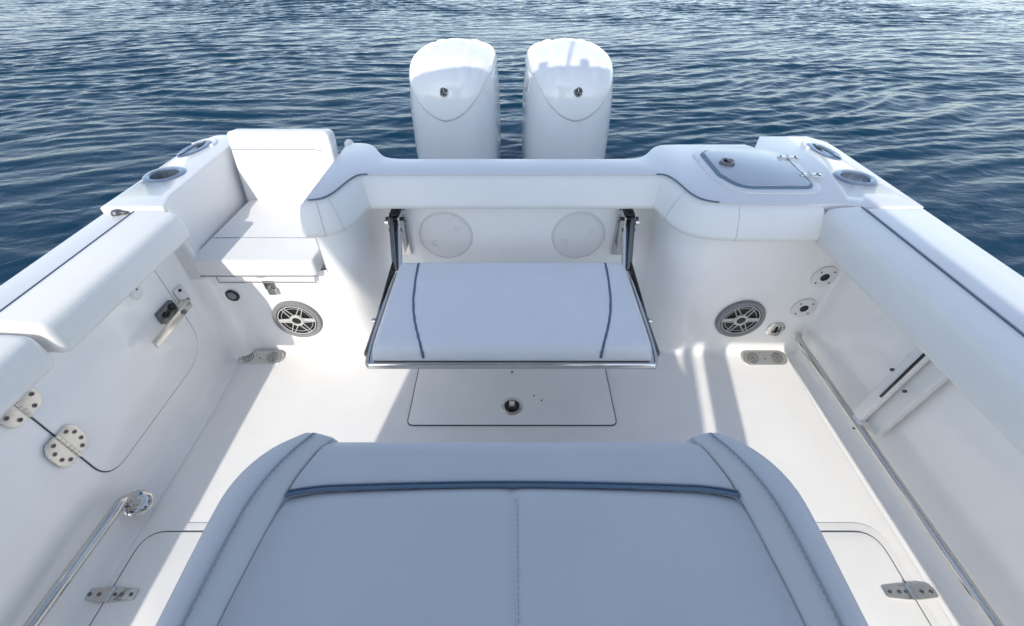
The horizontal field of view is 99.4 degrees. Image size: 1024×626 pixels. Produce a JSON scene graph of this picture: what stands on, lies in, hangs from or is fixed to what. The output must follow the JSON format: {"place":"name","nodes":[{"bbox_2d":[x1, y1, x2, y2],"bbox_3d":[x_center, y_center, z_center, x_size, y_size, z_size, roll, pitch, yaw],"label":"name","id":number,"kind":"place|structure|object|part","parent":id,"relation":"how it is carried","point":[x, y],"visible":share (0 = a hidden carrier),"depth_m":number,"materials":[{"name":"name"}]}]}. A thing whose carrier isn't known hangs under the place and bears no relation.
{"place":"outdoors","nodes":[
{"label":"outdoors","id":0,"kind":"place"},
{"bbox_2d":[0,0,1023,285],"bbox_3d":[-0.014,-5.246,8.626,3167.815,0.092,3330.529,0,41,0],"label":"sea","id":1,"kind":"structure","parent":0,"point":[104,102],"depth_m":6.73,"materials":[{"name":"blue liquid"}]},
{"bbox_2d":[0,135,1023,625],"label":"boat","id":2,"kind":"object","parent":1,"relation":"on","point":[128,337],"visible":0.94,"depth_m":1.61,"materials":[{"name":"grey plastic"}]},
{"bbox_2d":[23,490,153,625],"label":"toe rail","id":3,"kind":"object","parent":2,"relation":"attached to","point":[125,504],"visible":1,"depth_m":1.27,"materials":[{"name":"silver metal"}]},
{"bbox_3d":[-1.275,0.177,1.445,0.071,0.490,0.655,0,41,0],"label":"gate door","id":4,"kind":"part","parent":2,"relation":"part of","materials":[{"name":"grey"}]},
{"bbox_2d":[110,209,126,216],"bbox_3d":[-1.367,-0.350,1.509,0.050,0.014,0.034,0,41,0],"label":"deck latch","id":5,"kind":"object","parent":2,"relation":"on","point":[116,212],"visible":1,"depth_m":1.50,"materials":[{"name":"silver metal"}]},
{"bbox_2d":[142,166,185,182],"bbox_3d":[-1.366,-0.514,1.735,0.148,0.092,0.148,0,41,0],"label":"cup holder","id":6,"kind":"object","parent":2,"relation":"on","point":[163,174],"visible":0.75,"depth_m":1.73,"materials":[{"name":"silver metal"}]},
{"bbox_2d":[176,140,211,157],"bbox_3d":[-1.392,-0.723,1.904,0.080,0.010,0.196,6,42,7],"label":"rod holder","id":7,"kind":"object","parent":2,"relation":"on","point":[194,148],"visible":1,"depth_m":1.90,"materials":[{"name":"silver metal"}]},
{"bbox_2d":[225,290,239,300],"bbox_3d":[-1.176,-0.072,1.825,0.056,0.056,0.009,0,41,0],"label":"courtesy light","id":8,"kind":"object","parent":2,"relation":"attached to","point":[231,295],"visible":1,"depth_m":1.82,"materials":[{"name":"black plastic"}]},
{"bbox_2d":[238,350,282,363],"bbox_3d":[-1.165,0.205,2.014,0.204,0.008,0.068,0,66,0],"label":"drain plate","id":9,"kind":"object","parent":2,"relation":"on","point":[265,357],"visible":0.98,"depth_m":2.01,"materials":[{"name":"metal"}]},
{"bbox_2d":[192,129,353,294],"bbox_3d":[-0.985,-0.448,1.860,0.520,0.482,0.636,0,41,0],"label":"jump seat","id":10,"kind":"object","parent":2,"relation":"attached to","point":[259,235],"visible":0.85,"depth_m":1.88,"materials":[{"name":"white leather"}]},
{"bbox_2d":[272,301,322,336],"bbox_3d":[-0.945,0.028,1.915,0.210,0.210,0.025,0,41,0],"label":"speaker","id":11,"kind":"object","parent":2,"relation":"attached to","point":[296,319],"visible":1,"depth_m":1.91},
{"bbox_2d":[419,212,472,257],"bbox_3d":[-0.292,-0.339,1.917,0.236,0.236,0.007,0,41,0],"label":"access port","id":12,"kind":"object","parent":2,"relation":"attached to","point":[445,234],"visible":1,"depth_m":1.91,"materials":[{"name":"white plastic"}]},
{"bbox_2d":[409,38,500,158],"bbox_3d":[-0.388,-0.770,2.959,0.557,1.732,1.541,3,42,3],"label":"outboard motor","id":13,"kind":"object","parent":2,"relation":"attached to","point":[455,96],"visible":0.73,"depth_m":2.60,"materials":[{"name":"paint"}]},
{"bbox_2d":[364,209,659,372],"bbox_3d":[0.000,-0.115,1.608,1.038,0.250,0.755,0,41,0],"label":"fold down bench","id":14,"kind":"object","parent":2,"relation":"attached to","point":[511,316],"visible":0.97,"depth_m":1.43,"materials":[{"name":"leather"}]},
{"bbox_2d":[155,432,868,625],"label":"lounge seat","id":15,"kind":"object","parent":2,"relation":"on","point":[318,529],"visible":1,"depth_m":0.80,"materials":[{"name":"leather"}]},
{"bbox_2d":[522,38,612,158],"bbox_3d":[0.378,-0.770,2.959,0.557,1.732,1.541,-3,42,-3],"label":"outboard motor","id":16,"kind":"object","parent":2,"relation":"attached to","point":[567,98],"visible":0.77,"depth_m":2.60,"materials":[{"name":"paint"}]},
{"bbox_2d":[551,212,604,257],"bbox_3d":[0.292,-0.339,1.917,0.236,0.236,0.007,0,41,0],"label":"access port","id":17,"kind":"object","parent":2,"relation":"attached to","point":[577,234],"visible":1,"depth_m":1.91,"materials":[{"name":"white plastic"}]},
{"bbox_2d":[715,300,765,336],"bbox_3d":[1.005,0.027,1.914,0.210,0.210,0.025,0,41,0],"label":"speaker","id":18,"kind":"object","parent":2,"relation":"attached to","point":[740,318],"visible":1,"depth_m":1.90},
{"bbox_2d":[742,351,786,364],"bbox_3d":[1.170,0.209,2.011,0.204,0.008,0.068,0,66,0],"label":"drain plate","id":19,"kind":"object","parent":2,"relation":"on","point":[764,357],"visible":1,"depth_m":2.01,"materials":[{"name":"metal"}]},
{"bbox_2d":[766,322,785,336],"bbox_3d":[1.188,0.078,1.949,0.080,0.080,0.023,0,41,0],"label":"washdown fitting","id":20,"kind":"object","parent":2,"relation":"attached to","point":[776,331],"visible":1,"depth_m":1.95,"materials":[{"name":"metal"}]},
{"bbox_2d":[790,298,816,316],"bbox_3d":[1.258,-0.020,1.871,0.104,0.104,0.008,0,41,0],"label":"rod tube port","id":21,"kind":"object","parent":2,"relation":"attached to","point":[804,307],"visible":1,"depth_m":1.87,"materials":[{"name":"white plastic"}]},
{"bbox_2d":[810,266,838,286],"bbox_3d":[1.268,-0.145,1.761,0.104,0.104,0.008,0,41,0],"label":"rod tube port","id":22,"kind":"object","parent":2,"relation":"attached to","point":[824,276],"visible":1,"depth_m":1.76,"materials":[{"name":"white plastic"}]},
{"bbox_2d":[807,143,841,160],"bbox_3d":[1.352,-0.703,1.881,0.080,0.010,0.196,-6,42,-7],"label":"rod holder","id":23,"kind":"object","parent":2,"relation":"on","point":[824,151],"visible":1,"depth_m":1.87,"materials":[{"name":"silver metal"}]},
{"bbox_2d":[833,169,877,185],"bbox_3d":[1.333,-0.495,1.714,0.148,0.092,0.148,0,41,0],"label":"cup holder","id":24,"kind":"object","parent":2,"relation":"attached to","point":[855,177],"visible":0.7,"depth_m":1.71,"materials":[{"name":"silver metal"}]},
{"bbox_2d":[795,333,1003,625],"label":"toe rail","id":25,"kind":"object","parent":2,"relation":"attached to","point":[963,577],"visible":0.88,"depth_m":1.40,"materials":[{"name":"silver metal"}]},
{"bbox_2d":[853,347,947,435],"bbox_3d":[1.304,0.237,1.438,0.072,0.484,0.135,0,41,0],"label":"hook holder","id":26,"kind":"object","parent":2,"relation":"attached to","point":[912,380],"visible":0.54,"depth_m":1.45,"materials":[{"name":"white plastic"}]}
]}

